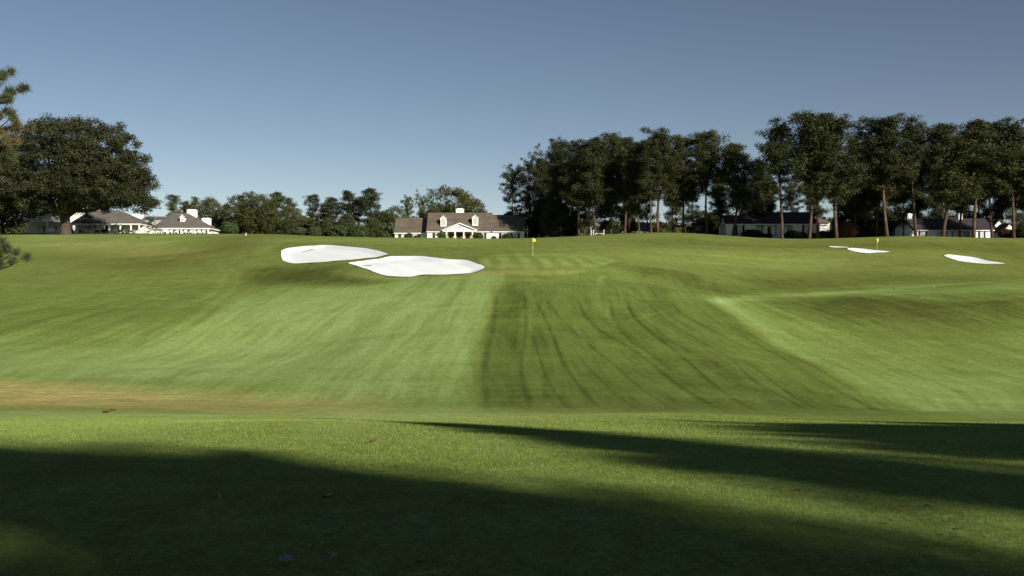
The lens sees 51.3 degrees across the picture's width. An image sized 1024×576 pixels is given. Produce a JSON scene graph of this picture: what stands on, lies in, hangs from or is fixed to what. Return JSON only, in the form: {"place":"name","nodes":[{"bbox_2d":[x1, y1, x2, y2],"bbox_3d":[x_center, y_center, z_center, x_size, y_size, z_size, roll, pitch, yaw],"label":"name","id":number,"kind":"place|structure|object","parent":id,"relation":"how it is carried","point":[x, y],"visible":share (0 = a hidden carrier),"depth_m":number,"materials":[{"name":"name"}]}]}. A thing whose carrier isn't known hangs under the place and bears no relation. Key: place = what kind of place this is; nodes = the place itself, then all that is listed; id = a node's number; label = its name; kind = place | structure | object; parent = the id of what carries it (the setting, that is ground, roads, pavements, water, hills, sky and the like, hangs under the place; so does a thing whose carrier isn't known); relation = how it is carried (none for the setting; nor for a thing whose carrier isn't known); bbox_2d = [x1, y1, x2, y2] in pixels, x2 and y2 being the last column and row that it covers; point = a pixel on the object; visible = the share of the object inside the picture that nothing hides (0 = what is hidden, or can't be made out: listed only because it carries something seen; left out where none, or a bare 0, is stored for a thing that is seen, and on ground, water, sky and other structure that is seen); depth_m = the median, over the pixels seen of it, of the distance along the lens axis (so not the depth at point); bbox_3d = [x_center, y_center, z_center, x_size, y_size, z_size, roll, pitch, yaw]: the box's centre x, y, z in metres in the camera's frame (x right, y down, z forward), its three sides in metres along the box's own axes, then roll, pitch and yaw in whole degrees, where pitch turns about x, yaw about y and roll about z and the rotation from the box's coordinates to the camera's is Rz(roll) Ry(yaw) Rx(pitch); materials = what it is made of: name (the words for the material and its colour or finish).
{"place":"outdoors","nodes":[
{"label":"outdoors","id":0,"kind":"place"},
{"bbox_2d":[0,233,1023,575],"bbox_3d":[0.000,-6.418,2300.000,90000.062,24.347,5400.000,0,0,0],"label":"ground","id":1,"kind":"structure","parent":0,"point":[160,325],"depth_m":52.65,"materials":[{"name":"green plant"}]},
{"bbox_2d":[0,63,37,269],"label":"pine tree","id":2,"kind":"object","parent":1,"relation":"on","point":[10,142],"visible":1,"depth_m":28.12,"materials":[{"name":"green plant"}]},
{"bbox_2d":[0,167,37,232],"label":"evergreen tree","id":3,"kind":"object","parent":1,"relation":"on","point":[11,225],"visible":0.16,"depth_m":261.77,"materials":[{"name":"green plant"}]},
{"bbox_2d":[21,209,81,232],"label":"clubhouse","id":4,"kind":"structure","parent":1,"relation":"on","point":[44,224],"depth_m":274.97,"materials":[{"name":"white paint"}]},
{"bbox_2d":[0,112,163,234],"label":"live oak","id":5,"kind":"object","parent":1,"relation":"on","point":[85,169],"visible":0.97,"depth_m":228.59,"materials":[{"name":"green plant"}]},
{"bbox_2d":[71,210,155,232],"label":"clubhouse pavilion","id":6,"kind":"structure","parent":1,"relation":"on","point":[117,220],"depth_m":269.17,"materials":[{"name":"white paint"}]},
{"bbox_2d":[159,194,183,215],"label":"pine tree","id":7,"kind":"object","parent":1,"relation":"on","point":[172,208],"visible":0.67,"depth_m":299.63,"materials":[{"name":"green plant"}]},
{"bbox_2d":[152,209,223,233],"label":"clubhouse wing","id":8,"kind":"structure","parent":1,"relation":"on","point":[189,220],"depth_m":265.00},
{"bbox_2d":[196,195,221,220],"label":"broadleaf tree","id":9,"kind":"object","parent":1,"relation":"on","point":[210,205],"visible":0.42,"depth_m":290.53,"materials":[{"name":"green plant"}]},
{"bbox_2d":[210,209,223,226],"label":"broadleaf tree","id":10,"kind":"object","parent":1,"relation":"on","point":[216,221],"visible":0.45,"depth_m":279.07,"materials":[{"name":"green plant"}]},
{"bbox_2d":[219,221,238,233],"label":"shrub","id":11,"kind":"object","parent":1,"relation":"on","point":[229,227],"visible":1,"depth_m":260.85,"materials":[{"name":"green plant"}]},
{"bbox_2d":[220,193,257,233],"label":"broadleaf tree","id":12,"kind":"object","parent":1,"relation":"on","point":[229,217],"visible":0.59,"depth_m":268.09,"materials":[{"name":"green plant"}]},
{"bbox_2d":[232,191,277,233],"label":"broadleaf tree","id":13,"kind":"object","parent":1,"relation":"on","point":[252,210],"visible":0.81,"depth_m":265.71,"materials":[{"name":"green plant"}]},
{"bbox_2d":[255,201,283,233],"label":"broadleaf tree","id":14,"kind":"object","parent":1,"relation":"on","point":[272,225],"visible":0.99,"depth_m":264.62,"materials":[{"name":"green plant"}]},
{"bbox_2d":[269,191,288,233],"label":"pine tree","id":15,"kind":"object","parent":1,"relation":"on","point":[278,201],"visible":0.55,"depth_m":277.40,"materials":[{"name":"green plant"}]},
{"bbox_2d":[281,215,294,234],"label":"broadleaf tree","id":16,"kind":"object","parent":1,"relation":"on","point":[288,226],"visible":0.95,"depth_m":261.51,"materials":[{"name":"green plant"}]},
{"bbox_2d":[280,197,303,234],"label":"pine tree","id":17,"kind":"object","parent":1,"relation":"on","point":[288,202],"visible":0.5,"depth_m":281.72,"materials":[{"name":"green plant"}]},
{"bbox_2d":[289,210,303,226],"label":"broadleaf tree","id":18,"kind":"object","parent":1,"relation":"on","point":[297,216],"visible":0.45,"depth_m":275.25,"materials":[{"name":"green plant"}]},
{"bbox_2d":[303,194,321,229],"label":"pine tree","id":19,"kind":"object","parent":1,"relation":"on","point":[313,200],"visible":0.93,"depth_m":261.05,"materials":[{"name":"green plant"}]},
{"bbox_2d":[320,217,331,235],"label":"broadleaf tree","id":20,"kind":"object","parent":1,"relation":"on","point":[325,222],"visible":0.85,"depth_m":253.59,"materials":[{"name":"green plant"}]},
{"bbox_2d":[317,196,342,225],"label":"pine tree","id":21,"kind":"object","parent":1,"relation":"on","point":[330,206],"visible":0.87,"depth_m":261.11,"materials":[{"name":"green plant"}]},
{"bbox_2d":[281,245,386,263],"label":"sand bunker","id":22,"kind":"object","parent":1,"relation":"on","point":[321,253],"visible":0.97,"depth_m":138.74},
{"bbox_2d":[327,224,349,236],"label":"shrub","id":23,"kind":"object","parent":1,"relation":"on","point":[340,230],"visible":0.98,"depth_m":248.69,"materials":[{"name":"green plant"}]},
{"bbox_2d":[337,213,354,236],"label":"broadleaf tree","id":24,"kind":"object","parent":1,"relation":"on","point":[345,222],"visible":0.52,"depth_m":255.47,"materials":[{"name":"green plant"}]},
{"bbox_2d":[333,189,370,225],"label":"pine tree","id":25,"kind":"object","parent":1,"relation":"on","point":[350,208],"visible":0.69,"depth_m":260.90,"materials":[{"name":"green plant"}]},
{"bbox_2d":[347,224,368,236],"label":"shrub","id":26,"kind":"object","parent":1,"relation":"on","point":[355,230],"visible":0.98,"depth_m":248.62,"materials":[{"name":"green plant"}]},
{"bbox_2d":[356,187,383,228],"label":"pine tree","id":27,"kind":"object","parent":1,"relation":"on","point":[367,198],"visible":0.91,"depth_m":259.28,"materials":[{"name":"green plant"}]},
{"bbox_2d":[366,217,380,236],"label":"broadleaf tree","id":28,"kind":"object","parent":1,"relation":"on","point":[372,230],"visible":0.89,"depth_m":253.25,"materials":[{"name":"green plant"}]},
{"bbox_2d":[374,220,394,237],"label":"shrub","id":29,"kind":"object","parent":1,"relation":"on","point":[385,230],"visible":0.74,"depth_m":253.95,"materials":[{"name":"green plant"}]},
{"bbox_2d":[381,205,405,222],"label":"broadleaf tree","id":30,"kind":"object","parent":1,"relation":"on","point":[386,215],"visible":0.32,"depth_m":268.85,"materials":[{"name":"green plant"}]},
{"bbox_2d":[400,195,416,217],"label":"pine tree","id":31,"kind":"object","parent":1,"relation":"on","point":[406,206],"visible":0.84,"depth_m":271.78,"materials":[{"name":"green plant"}]},
{"bbox_2d":[349,256,484,276],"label":"sand bunker","id":32,"kind":"object","parent":1,"relation":"on","point":[403,266],"visible":0.94,"depth_m":116.03},
{"bbox_2d":[414,189,428,217],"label":"pine tree","id":33,"kind":"object","parent":1,"relation":"on","point":[421,211],"visible":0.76,"depth_m":277.50,"materials":[{"name":"green plant"}]},
{"bbox_2d":[417,185,475,217],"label":"broadleaf tree","id":34,"kind":"object","parent":1,"relation":"on","point":[446,207],"visible":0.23,"depth_m":281.43,"materials":[{"name":"green plant"}]},
{"bbox_2d":[394,208,523,238],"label":"white house","id":35,"kind":"structure","parent":1,"relation":"on","point":[460,223],"depth_m":231.85,"materials":[{"name":"paint"}]},
{"bbox_2d":[450,194,488,212],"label":"broadleaf tree","id":36,"kind":"object","parent":1,"relation":"on","point":[465,198],"visible":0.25,"depth_m":270.46,"materials":[{"name":"green plant"}]},
{"bbox_2d":[0,210,1016,237],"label":"wood","id":37,"kind":"object","parent":1,"relation":"on","point":[583,230],"visible":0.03,"depth_m":378.30,"materials":[{"name":"green plant"}]},
{"bbox_2d":[498,163,528,214],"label":"pine tree","id":38,"kind":"object","parent":1,"relation":"on","point":[513,194],"visible":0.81,"depth_m":247.41,"materials":[{"name":"green plant"}]},
{"bbox_2d":[513,143,544,234],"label":"pine tree","id":39,"kind":"object","parent":1,"relation":"on","point":[528,188],"visible":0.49,"depth_m":244.72,"materials":[{"name":"green plant"}]},
{"bbox_2d":[512,195,556,237],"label":"evergreen tree","id":40,"kind":"object","parent":1,"relation":"on","point":[532,224],"visible":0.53,"depth_m":233.60,"materials":[{"name":"green plant"}]},
{"bbox_2d":[522,157,554,237],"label":"pine tree","id":41,"kind":"object","parent":1,"relation":"on","point":[539,173],"visible":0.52,"depth_m":240.74,"materials":[{"name":"green plant"}]},
{"bbox_2d":[537,136,573,236],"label":"pine tree","id":42,"kind":"object","parent":1,"relation":"on","point":[554,159],"visible":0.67,"depth_m":227.06,"materials":[{"name":"green plant"}]},
{"bbox_2d":[558,209,580,236],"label":"evergreen tree","id":43,"kind":"object","parent":1,"relation":"on","point":[572,228],"visible":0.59,"depth_m":231.11,"materials":[{"name":"green plant"}]},
{"bbox_2d":[553,138,596,235],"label":"pine tree","id":44,"kind":"object","parent":1,"relation":"on","point":[573,180],"visible":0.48,"depth_m":217.66,"materials":[{"name":"green plant"}]},
{"bbox_2d":[574,158,609,234],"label":"pine tree","id":45,"kind":"object","parent":1,"relation":"on","point":[588,222],"visible":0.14,"depth_m":239.48,"materials":[{"name":"green plant"}]},
{"bbox_2d":[566,136,630,234],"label":"pine tree","id":46,"kind":"object","parent":1,"relation":"on","point":[595,152],"visible":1,"depth_m":214.13,"materials":[{"name":"green plant"}]},
{"bbox_2d":[590,172,623,233],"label":"pine tree","id":47,"kind":"object","parent":1,"relation":"on","point":[604,223],"visible":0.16,"depth_m":249.91,"materials":[{"name":"green plant"}]},
{"bbox_2d":[598,130,630,233],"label":"pine tree","id":48,"kind":"object","parent":1,"relation":"on","point":[611,198],"visible":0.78,"depth_m":219.04,"materials":[{"name":"green plant"}]},
{"bbox_2d":[609,135,637,232],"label":"pine tree","id":49,"kind":"object","parent":1,"relation":"on","point":[628,147],"visible":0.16,"depth_m":225.18,"materials":[{"name":"green plant"}]},
{"bbox_2d":[612,163,644,232],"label":"pine tree","id":50,"kind":"object","parent":1,"relation":"on","point":[620,218],"visible":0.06,"depth_m":244.95,"materials":[{"name":"green plant"}]},
{"bbox_2d":[620,217,637,232],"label":"evergreen tree","id":51,"kind":"object","parent":1,"relation":"on","point":[633,223],"visible":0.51,"depth_m":254.21,"materials":[{"name":"green plant"}]},
{"bbox_2d":[616,141,649,232],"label":"pine tree","id":52,"kind":"object","parent":1,"relation":"on","point":[638,210],"visible":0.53,"depth_m":215.16,"materials":[{"name":"green plant"}]},
{"bbox_2d":[619,222,652,233],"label":"shed","id":53,"kind":"structure","parent":1,"relation":"on","point":[643,227],"depth_m":263.66,"materials":[{"name":"grey"}]},
{"bbox_2d":[627,186,661,232],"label":"pine tree","id":54,"kind":"object","parent":1,"relation":"on","point":[645,217],"visible":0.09,"depth_m":249.79,"materials":[{"name":"green plant"}]},
{"bbox_2d":[629,136,669,232],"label":"pine tree","id":55,"kind":"object","parent":1,"relation":"on","point":[656,173],"visible":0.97,"depth_m":206.68,"materials":[{"name":"green plant"}]},
{"bbox_2d":[617,126,688,232],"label":"pine tree","id":56,"kind":"object","parent":1,"relation":"on","point":[673,168],"visible":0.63,"depth_m":208.50,"materials":[{"name":"green plant"}]},
{"bbox_2d":[652,160,692,232],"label":"pine tree","id":57,"kind":"object","parent":1,"relation":"on","point":[672,211],"visible":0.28,"depth_m":242.08,"materials":[{"name":"green plant"}]},
{"bbox_2d":[661,134,713,232],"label":"pine tree","id":58,"kind":"object","parent":1,"relation":"on","point":[683,191],"visible":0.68,"depth_m":223.02,"materials":[{"name":"green plant"}]},
{"bbox_2d":[685,209,714,233],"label":"evergreen tree","id":59,"kind":"object","parent":1,"relation":"on","point":[698,224],"visible":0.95,"depth_m":237.07,"materials":[{"name":"green plant"}]},
{"bbox_2d":[687,129,729,233],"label":"pine tree","id":60,"kind":"object","parent":1,"relation":"on","point":[705,165],"visible":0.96,"depth_m":221.46,"materials":[{"name":"green plant"}]},
{"bbox_2d":[702,212,720,234],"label":"evergreen tree","id":61,"kind":"object","parent":1,"relation":"on","point":[715,226],"visible":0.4,"depth_m":242.87,"materials":[{"name":"green plant"}]},
{"bbox_2d":[701,174,734,220],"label":"pine tree","id":62,"kind":"object","parent":1,"relation":"on","point":[719,204],"visible":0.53,"depth_m":245.05,"materials":[{"name":"green plant"}]},
{"bbox_2d":[709,142,764,235],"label":"pine tree","id":63,"kind":"object","parent":1,"relation":"on","point":[731,154],"visible":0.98,"depth_m":218.36,"materials":[{"name":"green plant"}]},
{"bbox_2d":[741,229,761,237],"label":"bush","id":64,"kind":"object","parent":1,"relation":"on","point":[752,233],"visible":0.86,"depth_m":227.72,"materials":[{"name":"green plant"}]},
{"bbox_2d":[747,167,772,227],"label":"pine tree","id":65,"kind":"object","parent":1,"relation":"on","point":[761,210],"visible":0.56,"depth_m":235.00,"materials":[{"name":"green plant"}]},
{"bbox_2d":[719,208,819,238],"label":"white cottage","id":66,"kind":"structure","parent":1,"relation":"on","point":[795,219],"depth_m":233.44,"materials":[{"name":"paint"}]},
{"bbox_2d":[763,173,784,211],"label":"pine tree","id":67,"kind":"object","parent":1,"relation":"on","point":[770,204],"visible":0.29,"depth_m":260.68,"materials":[{"name":"green plant"}]},
{"bbox_2d":[749,112,818,238],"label":"pine tree","id":68,"kind":"object","parent":1,"relation":"on","point":[778,156],"visible":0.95,"depth_m":204.38,"materials":[{"name":"green plant"}]},
{"bbox_2d":[778,178,804,211],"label":"pine tree","id":69,"kind":"object","parent":1,"relation":"on","point":[790,188],"visible":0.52,"depth_m":267.27,"materials":[{"name":"green plant"}]},
{"bbox_2d":[790,135,838,238],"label":"pine tree","id":70,"kind":"object","parent":1,"relation":"on","point":[817,228],"visible":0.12,"depth_m":205.72,"materials":[{"name":"green plant"}]},
{"bbox_2d":[798,188,831,216],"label":"pine tree","id":71,"kind":"object","parent":1,"relation":"on","point":[821,210],"visible":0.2,"depth_m":268.72,"materials":[{"name":"green plant"}]},
{"bbox_2d":[815,217,829,231],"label":"outbuilding","id":72,"kind":"structure","parent":1,"relation":"on","point":[824,224],"depth_m":245.00,"materials":[{"name":"white paint"}]},
{"bbox_2d":[785,109,862,238],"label":"pine tree","id":73,"kind":"object","parent":1,"relation":"on","point":[809,126],"visible":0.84,"depth_m":201.41,"materials":[{"name":"green plant"}]},
{"bbox_2d":[794,113,880,237],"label":"pine tree","id":74,"kind":"object","parent":1,"relation":"on","point":[850,187],"visible":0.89,"depth_m":201.16,"materials":[{"name":"green plant"}]},
{"bbox_2d":[830,205,860,229],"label":"evergreen tree","id":75,"kind":"object","parent":1,"relation":"on","point":[841,218],"visible":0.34,"depth_m":231.14,"materials":[{"name":"green plant"}]},
{"bbox_2d":[838,219,860,237],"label":"russet shrub","id":76,"kind":"object","parent":1,"relation":"on","point":[847,229],"visible":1,"depth_m":220.80,"materials":[{"name":"brown plant"}]},
{"bbox_2d":[840,134,873,237],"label":"pine tree","id":77,"kind":"object","parent":1,"relation":"on","point":[853,210],"visible":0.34,"depth_m":221.29,"materials":[{"name":"green plant"}]},
{"bbox_2d":[850,210,875,237],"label":"evergreen tree","id":78,"kind":"object","parent":1,"relation":"on","point":[868,222],"visible":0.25,"depth_m":235.10,"materials":[{"name":"green plant"}]},
{"bbox_2d":[856,227,875,237],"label":"bush","id":79,"kind":"object","parent":1,"relation":"on","point":[867,232],"visible":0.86,"depth_m":222.57,"materials":[{"name":"green plant"}]},
{"bbox_2d":[847,248,889,253],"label":"sand bunker","id":80,"kind":"object","parent":1,"relation":"on","point":[865,251],"visible":0.89,"depth_m":161.28},
{"bbox_2d":[834,113,917,236],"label":"pine tree","id":81,"kind":"object","parent":1,"relation":"on","point":[880,151],"visible":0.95,"depth_m":203.88,"materials":[{"name":"green plant"}]},
{"bbox_2d":[857,144,898,236],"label":"pine tree","id":82,"kind":"object","parent":1,"relation":"on","point":[873,197],"visible":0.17,"depth_m":221.46,"materials":[{"name":"green plant"}]},
{"bbox_2d":[867,210,893,234],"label":"evergreen tree","id":83,"kind":"object","parent":1,"relation":"on","point":[880,222],"visible":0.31,"depth_m":239.12,"materials":[{"name":"green plant"}]},
{"bbox_2d":[868,194,901,221],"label":"pine tree","id":84,"kind":"object","parent":1,"relation":"on","point":[887,212],"visible":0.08,"depth_m":248.44,"materials":[{"name":"green plant"}]},
{"bbox_2d":[886,172,919,219],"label":"pine tree","id":85,"kind":"object","parent":1,"relation":"on","point":[895,206],"visible":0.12,"depth_m":260.64,"materials":[{"name":"green plant"}]},
{"bbox_2d":[887,173,919,235],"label":"pine tree","id":86,"kind":"object","parent":1,"relation":"on","point":[904,198],"visible":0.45,"depth_m":223.49,"materials":[{"name":"green plant"}]},
{"bbox_2d":[886,112,941,235],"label":"pine tree","id":87,"kind":"object","parent":1,"relation":"on","point":[911,130],"visible":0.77,"depth_m":205.54,"materials":[{"name":"green plant"}]},
{"bbox_2d":[902,168,932,217],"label":"pine tree","id":88,"kind":"object","parent":1,"relation":"on","point":[918,204],"visible":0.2,"depth_m":266.38,"materials":[{"name":"green plant"}]},
{"bbox_2d":[919,150,951,217],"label":"pine tree","id":89,"kind":"object","parent":1,"relation":"on","point":[929,204],"visible":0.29,"depth_m":261.19,"materials":[{"name":"green plant"}]},
{"bbox_2d":[888,213,994,237],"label":"cottage","id":90,"kind":"structure","parent":1,"relation":"on","point":[929,226],"depth_m":238.98,"materials":[{"name":"white paint"}]},
{"bbox_2d":[912,122,989,236],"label":"pine tree","id":91,"kind":"object","parent":1,"relation":"on","point":[940,137],"visible":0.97,"depth_m":203.66,"materials":[{"name":"green plant"}]},
{"bbox_2d":[930,161,982,217],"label":"pine tree","id":92,"kind":"object","parent":1,"relation":"on","point":[966,211],"visible":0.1,"depth_m":263.43,"materials":[{"name":"green plant"}]},
{"bbox_2d":[931,180,981,236],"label":"pine tree","id":93,"kind":"object","parent":1,"relation":"on","point":[960,208],"visible":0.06,"depth_m":225.80,"materials":[{"name":"green plant"}]},
{"bbox_2d":[944,255,1004,263],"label":"sand bunker","id":94,"kind":"object","parent":1,"relation":"on","point":[969,259],"visible":0.77,"depth_m":156.47},
{"bbox_2d":[941,118,1020,237],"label":"pine tree","id":95,"kind":"object","parent":1,"relation":"on","point":[976,132],"visible":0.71,"depth_m":204.62,"materials":[{"name":"green plant"}]},
{"bbox_2d":[963,182,1004,221],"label":"pine tree","id":96,"kind":"object","parent":1,"relation":"on","point":[981,205],"visible":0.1,"depth_m":261.46,"materials":[{"name":"green plant"}]},
{"bbox_2d":[974,120,1014,237],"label":"pine tree","id":97,"kind":"object","parent":1,"relation":"on","point":[989,196],"visible":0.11,"depth_m":209.67,"materials":[{"name":"green plant"}]},
{"bbox_2d":[982,174,1011,222],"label":"pine tree","id":98,"kind":"object","parent":1,"relation":"on","point":[997,206],"visible":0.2,"depth_m":260.35,"materials":[{"name":"green plant"}]},
{"bbox_2d":[984,115,1023,237],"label":"pine tree","id":99,"kind":"object","parent":1,"relation":"on","point":[1013,149],"visible":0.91,"depth_m":204.30,"materials":[{"name":"green plant"}]},
{"bbox_2d":[1002,158,1023,228],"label":"pine tree","id":100,"kind":"object","parent":1,"relation":"on","point":[1019,218],"visible":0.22,"depth_m":254.70,"materials":[{"name":"green plant"}]},
{"bbox_2d":[1002,133,1023,208],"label":"pine tree","id":101,"kind":"object","parent":1,"relation":"on","point":[1016,191],"visible":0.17,"depth_m":212.71,"materials":[{"name":"green plant"}]},
{"bbox_2d":[0,0,1023,232],"label":"sky","id":102,"kind":"structure","parent":0,"point":[297,99],"materials":[{"name":"blue"}]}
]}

